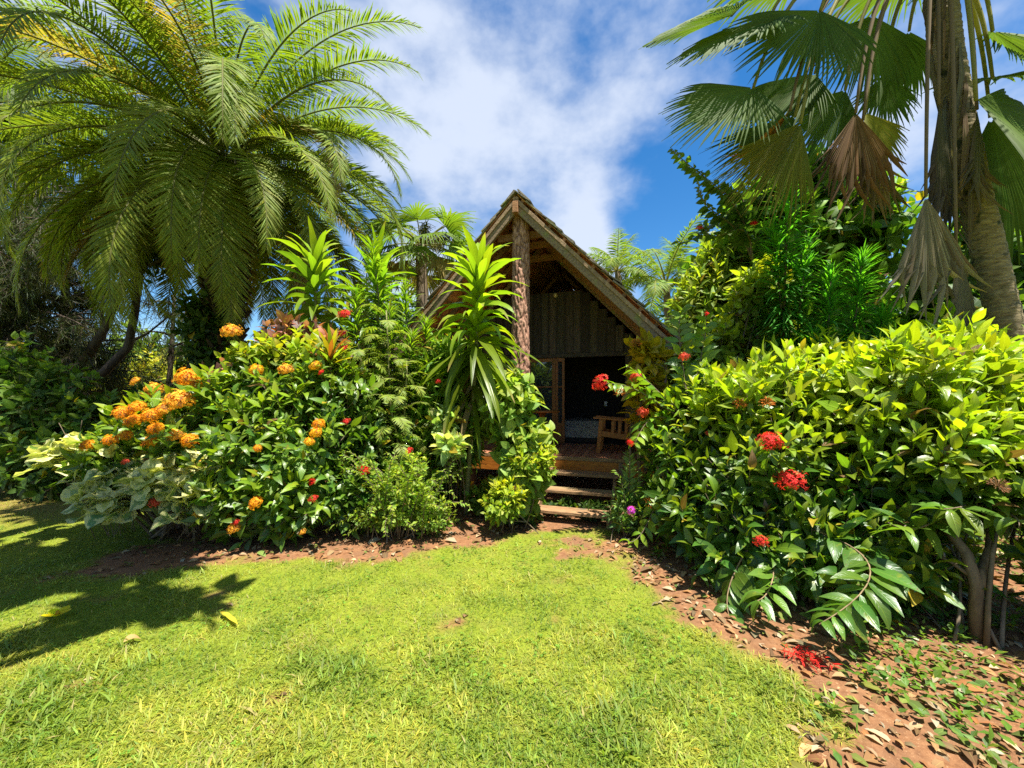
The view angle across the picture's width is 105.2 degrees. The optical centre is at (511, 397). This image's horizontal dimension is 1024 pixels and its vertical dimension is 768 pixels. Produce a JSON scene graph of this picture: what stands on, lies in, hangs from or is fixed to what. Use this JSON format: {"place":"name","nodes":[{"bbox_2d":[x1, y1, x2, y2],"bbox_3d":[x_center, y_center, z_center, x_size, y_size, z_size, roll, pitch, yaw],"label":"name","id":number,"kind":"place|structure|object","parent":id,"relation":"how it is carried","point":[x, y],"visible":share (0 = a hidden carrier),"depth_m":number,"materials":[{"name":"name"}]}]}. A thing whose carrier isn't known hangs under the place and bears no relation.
{"place":"outdoors","nodes":[
{"label":"outdoors","id":0,"kind":"place"},
{"bbox_2d":[108,295,190,398],"bbox_3d":[-11.447,-0.794,13.089,3.329,5.216,2.622,0,0,0],"label":"ironwood tree","id":1,"kind":"object","parent":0,"point":[171,358],"visible":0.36,"depth_m":12.93,"materials":[{"name":"green plant"}]},
{"bbox_2d":[0,423,1023,767],"bbox_3d":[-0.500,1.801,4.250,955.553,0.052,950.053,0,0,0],"label":"ground","id":2,"kind":"structure","parent":0,"point":[558,527],"depth_m":3.05,"materials":[{"name":"green plant"}]},
{"bbox_2d":[0,249,59,338],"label":"broadleaf tree","id":3,"kind":"object","parent":2,"relation":"on","point":[36,315],"depth_m":12.18,"materials":[{"name":"green plant"}]},
{"bbox_2d":[41,605,70,616],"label":"fallen leaf","id":4,"kind":"object","parent":2,"relation":"on","point":[55,612],"visible":1,"depth_m":3.15,"materials":[{"name":"yellow plant"}]},
{"bbox_2d":[0,0,124,219],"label":"date palm","id":5,"kind":"object","parent":2,"relation":"on","point":[17,53],"visible":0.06,"depth_m":11.48,"materials":[{"name":"green plant"}]},
{"bbox_2d":[0,330,131,503],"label":"shade shrub","id":6,"kind":"object","parent":2,"relation":"on","point":[31,383],"visible":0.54,"depth_m":7.29,"materials":[{"name":"green plant"}]},
{"bbox_2d":[0,142,154,453],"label":"ironwood tree","id":7,"kind":"object","parent":2,"relation":"on","point":[43,319],"visible":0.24,"depth_m":9.87,"materials":[{"name":"green plant"}]},
{"bbox_2d":[0,201,175,409],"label":"ironwood tree","id":8,"kind":"object","parent":2,"relation":"on","point":[58,344],"visible":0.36,"depth_m":10.18,"materials":[{"name":"green plant"}]},
{"bbox_2d":[13,421,225,544],"bbox_3d":[-4.714,1.077,4.890,2.866,1.540,1.217,0,0,10],"label":"variegated hibiscus","id":9,"kind":"object","parent":2,"relation":"on","point":[166,490],"visible":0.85,"depth_m":4.58,"materials":[{"name":"green plant"}]},
{"bbox_2d":[82,343,180,398],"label":"sunlit bush","id":10,"kind":"object","parent":2,"relation":"on","point":[149,367],"visible":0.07,"depth_m":16.67,"materials":[{"name":"green plant"}]},
{"bbox_2d":[124,634,139,641],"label":"fallen leaf","id":11,"kind":"object","parent":2,"relation":"on","point":[131,636],"visible":1,"depth_m":2.87,"materials":[{"name":"beige plant"}]},
{"bbox_2d":[92,382,186,417],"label":"shade shrub","id":12,"kind":"object","parent":2,"relation":"on","point":[140,387],"visible":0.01,"depth_m":8.35,"materials":[{"name":"green plant"}]},
{"bbox_2d":[94,319,187,395],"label":"broadleaf tree","id":13,"kind":"object","parent":2,"relation":"on","point":[145,344],"visible":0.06,"depth_m":21.26,"materials":[{"name":"green plant"}]},
{"bbox_2d":[30,190,270,422],"bbox_3d":[-8.984,-1.822,9.748,5.811,7.419,2.243,0,0,0],"label":"leaning tree","id":14,"kind":"object","parent":2,"relation":"on","point":[114,361],"visible":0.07,"depth_m":9.66,"materials":[{"name":"brown plant"}]},
{"bbox_2d":[53,361,256,529],"bbox_3d":[-4.419,0.677,5.328,2.507,2.331,1.828,0,0,0],"label":"ixora shrub","id":15,"kind":"object","parent":2,"relation":"on","point":[156,429],"visible":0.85,"depth_m":4.83,"materials":[{"name":"green plant"}]},
{"bbox_2d":[168,282,242,393],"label":"shade shrub","id":16,"kind":"object","parent":2,"relation":"on","point":[194,327],"visible":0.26,"depth_m":8.54,"materials":[{"name":"green plant"}]},
{"bbox_2d":[0,0,440,367],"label":"date palm","id":17,"kind":"object","parent":2,"relation":"on","point":[196,165],"visible":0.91,"depth_m":7.31,"materials":[{"name":"green plant"}]},
{"bbox_2d":[173,323,392,551],"bbox_3d":[-2.931,0.438,5.306,2.447,2.891,2.093,0,0,0],"label":"ixora shrub","id":18,"kind":"object","parent":2,"relation":"on","point":[263,493],"visible":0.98,"depth_m":4.75,"materials":[{"name":"green plant"}]},
{"bbox_2d":[201,309,365,382],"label":"copperleaf shrub","id":19,"kind":"object","parent":2,"relation":"on","point":[288,321],"visible":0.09,"depth_m":5.79,"materials":[{"name":"red plant"}]},
{"bbox_2d":[214,324,366,467],"bbox_3d":[-3.117,0.390,5.600,2.056,2.894,1.015,0,0,0],"label":"golden shrub","id":20,"kind":"object","parent":2,"relation":"on","point":[254,349],"visible":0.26,"depth_m":5.37,"materials":[{"name":"green plant"}]},
{"bbox_2d":[253,216,360,392],"bbox_3d":[-3.294,-0.500,6.387,1.605,4.702,1.606,0,0,0],"label":"dracaena","id":21,"kind":"object","parent":2,"relation":"on","point":[316,274],"visible":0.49,"depth_m":6.29,"materials":[{"name":"green plant"}]},
{"bbox_2d":[305,324,354,527],"bbox_3d":[-2.447,0.403,5.316,0.705,2.793,0.721,0,0,-31],"label":"cordyline","id":22,"kind":"object","parent":2,"relation":"on","point":[329,344],"visible":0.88,"depth_m":5.25,"materials":[{"name":"green plant"}]},
{"bbox_2d":[318,261,415,391],"bbox_3d":[-4.779,-1.494,13.985,7.010,6.805,3.022,0,0,0],"label":"broadleaf tree","id":23,"kind":"object","parent":2,"relation":"on","point":[396,319],"visible":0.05,"depth_m":13.52,"materials":[{"name":"green plant"}]},
{"bbox_2d":[0,534,736,767],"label":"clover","id":24,"kind":"object","parent":2,"relation":"on","point":[504,665],"visible":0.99,"depth_m":2.80,"materials":[{"name":"green plant"}]},
{"bbox_2d":[332,221,420,386],"bbox_3d":[-2.272,-0.489,6.543,1.481,4.681,1.433,0,0,0],"label":"dracaena","id":25,"kind":"object","parent":2,"relation":"on","point":[386,257],"visible":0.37,"depth_m":6.41,"materials":[{"name":"green plant"}]},
{"bbox_2d":[311,308,445,539],"bbox_3d":[-1.871,0.329,5.580,1.882,3.088,1.551,0,0,-24],"label":"ixora shrub","id":26,"kind":"object","parent":2,"relation":"on","point":[372,425],"visible":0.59,"depth_m":5.20,"materials":[{"name":"green plant"}]},
{"bbox_2d":[335,304,436,481],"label":"fern leaf shrub","id":27,"kind":"object","parent":2,"relation":"on","point":[403,422],"visible":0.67,"depth_m":5.48,"materials":[{"name":"green plant"}]},
{"bbox_2d":[337,235,440,445],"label":"plume shrub","id":28,"kind":"object","parent":2,"relation":"on","point":[380,299],"visible":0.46,"depth_m":6.09,"materials":[{"name":"green plant"}]},
{"bbox_2d":[307,444,476,543],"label":"fine leaved shrub","id":29,"kind":"object","parent":2,"relation":"on","point":[405,503],"visible":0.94,"depth_m":4.85,"materials":[{"name":"green plant"}]},
{"bbox_2d":[359,201,480,363],"bbox_3d":[-2.685,-1.755,11.578,3.588,7.120,3.575,0,0,0],"label":"fan palm","id":30,"kind":"object","parent":2,"relation":"on","point":[421,278],"visible":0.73,"depth_m":10.86,"materials":[{"name":"green plant"}]},
{"bbox_2d":[401,490,448,530],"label":"plant","id":31,"kind":"object","parent":2,"relation":"on","point":[423,509],"visible":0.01,"depth_m":5.33,"materials":[{"name":"green plant"}]},
{"bbox_2d":[0,489,865,767],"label":"grass","id":32,"kind":"structure","parent":2,"relation":"on","point":[618,724],"depth_m":2.38,"materials":[{"name":"green plant"}]},
{"bbox_2d":[221,612,237,623],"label":"fallen leaf","id":33,"kind":"object","parent":32,"relation":"on","point":[230,617],"visible":1,"depth_m":3.14,"materials":[{"name":"yellow plant"}]},
{"bbox_2d":[384,329,495,506],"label":"narrow leaved shrub","id":34,"kind":"object","parent":2,"relation":"on","point":[444,344],"visible":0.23,"depth_m":6.06,"materials":[{"name":"green plant"}]},
{"bbox_2d":[425,402,470,516],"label":"rosette sapling","id":35,"kind":"object","parent":2,"relation":"on","point":[449,447],"visible":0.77,"depth_m":5.26,"materials":[{"name":"green plant"}]},
{"bbox_2d":[431,468,473,501],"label":"plant","id":36,"kind":"object","parent":2,"relation":"on","point":[448,485],"visible":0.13,"depth_m":6.57,"materials":[{"name":"green plant"}]},
{"bbox_2d":[407,225,543,514],"bbox_3d":[-0.529,-0.269,5.799,2.048,4.244,1.862,0,0,15],"label":"dracaena","id":37,"kind":"object","parent":2,"relation":"on","point":[478,363],"visible":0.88,"depth_m":5.62,"materials":[{"name":"green plant"}]},
{"bbox_2d":[462,474,494,517],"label":"plant","id":38,"kind":"object","parent":2,"relation":"on","point":[476,493],"visible":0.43,"depth_m":5.88,"materials":[{"name":"green plant"}]},
{"bbox_2d":[477,442,556,533],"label":"golden shrub","id":39,"kind":"object","parent":2,"relation":"on","point":[508,504],"visible":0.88,"depth_m":5.06,"materials":[{"name":"green plant"}]},
{"bbox_2d":[478,360,559,528],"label":"pointed leaf shrub","id":40,"kind":"object","parent":2,"relation":"on","point":[519,423],"visible":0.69,"depth_m":5.30,"materials":[{"name":"green plant"}]},
{"bbox_2d":[504,504,543,525],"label":"plant","id":41,"kind":"object","parent":2,"relation":"on","point":[533,520],"visible":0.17,"depth_m":5.56,"materials":[{"name":"green plant"}]},
{"bbox_2d":[43,489,1023,767],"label":"leaf litter","id":42,"kind":"object","parent":2,"relation":"on","point":[905,703],"visible":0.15,"depth_m":2.74,"materials":[{"name":"brown plant"}]},
{"bbox_2d":[385,189,682,499],"bbox_3d":[1.101,-0.934,10.150,5.601,5.568,6.772,0,0,18],"label":"wooden hut","id":43,"kind":"object","parent":2,"relation":"on","point":[580,315],"visible":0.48,"depth_m":8.61,"materials":[{"name":"brown wood"}]},
{"bbox_2d":[565,418,607,442],"bbox_3d":[1.735,0.804,10.007,1.340,0.492,1.690,0,0,18],"label":"bed","id":44,"kind":"object","parent":43,"relation":"on","point":[581,429],"visible":0.48,"depth_m":9.24,"materials":[{"name":"grey fabric"}]},
{"bbox_2d":[593,415,636,454],"bbox_3d":[2.055,0.544,7.509,0.921,1.018,0.680,0,0,18],"label":"armchair","id":45,"kind":"object","parent":43,"relation":"on","point":[612,432],"visible":0.6,"depth_m":7.31,"materials":[{"name":"brown wood"}]},
{"bbox_2d":[542,496,577,516],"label":"plant","id":46,"kind":"object","parent":2,"relation":"on","point":[567,501],"visible":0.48,"depth_m":6.01,"materials":[{"name":"green plant"}]},
{"bbox_2d":[536,467,620,529],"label":"wooden steps","id":47,"kind":"structure","parent":2,"relation":"on","point":[572,511],"depth_m":5.97,"materials":[{"name":"brown wood"}]},
{"bbox_2d":[576,497,614,521],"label":"plant","id":48,"kind":"object","parent":2,"relation":"on","point":[593,504],"visible":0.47,"depth_m":5.81,"materials":[{"name":"green plant"}]},
{"bbox_2d":[601,450,648,539],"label":"verbena plant","id":49,"kind":"object","parent":2,"relation":"on","point":[625,512],"visible":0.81,"depth_m":4.99,"materials":[{"name":"green plant"}]},
{"bbox_2d":[587,227,665,295],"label":"coconut palm","id":50,"kind":"object","parent":2,"relation":"on","point":[608,260],"visible":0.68,"depth_m":16.49,"materials":[{"name":"green plant"}]},
{"bbox_2d":[619,326,676,518],"bbox_3d":[2.074,0.381,5.909,0.842,2.912,0.931,0,0,42],"label":"croton","id":51,"kind":"object","parent":2,"relation":"on","point":[650,354],"visible":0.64,"depth_m":5.80,"materials":[{"name":"green plant"}]},
{"bbox_2d":[614,213,706,323],"bbox_3d":[5.609,-2.244,14.392,4.551,8.108,4.616,0,0,42],"label":"coconut palm","id":52,"kind":"object","parent":2,"relation":"on","point":[672,266],"visible":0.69,"depth_m":14.22,"materials":[{"name":"green plant"}]},
{"bbox_2d":[637,229,718,318],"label":"coconut palm","id":53,"kind":"object","parent":2,"relation":"on","point":[667,255],"visible":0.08,"depth_m":16.63,"materials":[{"name":"green plant"}]},
{"bbox_2d":[592,304,781,564],"bbox_3d":[2.268,0.556,4.780,2.151,3.599,1.688,0,0,-39],"label":"ixora shrub","id":54,"kind":"object","parent":2,"relation":"on","point":[669,501],"visible":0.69,"depth_m":4.69,"materials":[{"name":"green plant"}]},
{"bbox_2d":[678,234,726,278],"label":"broadleaf tree","id":55,"kind":"object","parent":2,"relation":"on","point":[683,265],"visible":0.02,"depth_m":9.43,"materials":[{"name":"green plant"}]},
{"bbox_2d":[662,231,764,387],"bbox_3d":[4.665,-0.994,8.131,3.515,5.667,2.204,0,0,0],"label":"golden bamboo palm","id":56,"kind":"object","parent":2,"relation":"on","point":[713,266],"visible":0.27,"depth_m":7.69,"materials":[{"name":"green plant"}]},
{"bbox_2d":[667,148,803,380],"bbox_3d":[3.588,-0.929,6.457,2.554,5.542,1.635,0,0,0],"label":"shrub","id":57,"kind":"object","parent":2,"relation":"on","point":[741,231],"visible":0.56,"depth_m":6.09,"materials":[{"name":"green plant"}]},
{"bbox_2d":[655,223,876,367],"bbox_3d":[6.888,-1.717,10.911,6.734,7.226,3.036,0,0,0],"label":"broadleaf tree","id":58,"kind":"object","parent":2,"relation":"on","point":[680,270],"visible":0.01,"depth_m":11.01,"materials":[{"name":"green plant"}]},
{"bbox_2d":[780,642,814,663],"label":"fallen flower","id":59,"kind":"object","parent":2,"relation":"on","point":[789,652],"visible":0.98,"depth_m":2.71,"materials":[{"name":"red plant"}]},
{"bbox_2d":[708,138,928,354],"bbox_3d":[5.596,-1.547,7.444,3.915,6.840,2.444,0,0,0],"label":"broadleaf tree","id":60,"kind":"object","parent":2,"relation":"on","point":[846,230],"visible":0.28,"depth_m":6.89,"materials":[{"name":"green plant"}]},
{"bbox_2d":[798,648,838,672],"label":"fallen flower","id":61,"kind":"object","parent":2,"relation":"on","point":[819,658],"visible":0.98,"depth_m":2.63,"materials":[{"name":"red plant"}]},
{"bbox_2d":[742,159,908,375],"bbox_3d":[4.557,-0.858,5.671,2.458,5.329,1.527,0,0,0],"label":"plume shrub","id":62,"kind":"object","parent":2,"relation":"on","point":[886,313],"visible":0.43,"depth_m":5.59,"materials":[{"name":"green plant"}]},
{"bbox_2d":[638,0,1023,533],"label":"fan palm","id":63,"kind":"object","parent":2,"relation":"on","point":[974,175],"visible":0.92,"depth_m":4.76,"materials":[{"name":"green plant"}]},
{"bbox_2d":[650,534,1023,767],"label":"weeds","id":64,"kind":"object","parent":2,"relation":"on","point":[935,673],"visible":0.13,"depth_m":2.44,"materials":[{"name":"green plant"}]},
{"bbox_2d":[673,336,1009,643],"bbox_3d":[2.895,0.685,3.888,2.687,2.698,2.364,0,0,-18],"label":"ixora shrub","id":65,"kind":"object","parent":2,"relation":"on","point":[807,520],"visible":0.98,"depth_m":3.44,"materials":[{"name":"green plant"}]},
{"bbox_2d":[755,300,1023,553],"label":"ixora shrub","id":66,"kind":"object","parent":2,"relation":"on","point":[834,345],"visible":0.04,"depth_m":4.65,"materials":[{"name":"green plant"}]},
{"bbox_2d":[869,232,952,330],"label":"broadleaf tree","id":67,"kind":"object","parent":2,"relation":"on","point":[889,275],"depth_m":10.92,"materials":[{"name":"green plant"}]},
{"bbox_2d":[803,307,1023,650],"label":"ixora shrub","id":68,"kind":"object","parent":2,"relation":"on","point":[952,423],"visible":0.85,"depth_m":3.15,"materials":[{"name":"green plant"}]},
{"bbox_2d":[891,215,1023,327],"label":"broadleaf tree","id":69,"kind":"object","parent":2,"relation":"on","point":[1018,270],"visible":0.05,"depth_m":6.80,"materials":[{"name":"green plant"}]},
{"bbox_2d":[997,447,1023,595],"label":"ixora shrub","id":70,"kind":"object","parent":2,"relation":"on","point":[1016,552],"visible":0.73,"depth_m":2.96,"materials":[{"name":"green plant"}]},
{"bbox_2d":[0,0,1023,362],"label":"sky","id":71,"kind":"structure","parent":0,"point":[558,103],"materials":[{"name":"blue"}]},
{"bbox_2d":[532,410,559,416],"bbox_3d":[0.617,0.662,8.031,0.720,0.774,0.720,0,0,18],"label":"round table","id":72,"kind":"object","parent":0,"point":[541,413],"visible":0.41,"depth_m":7.95,"materials":[{"name":"brown wood"}]}
]}

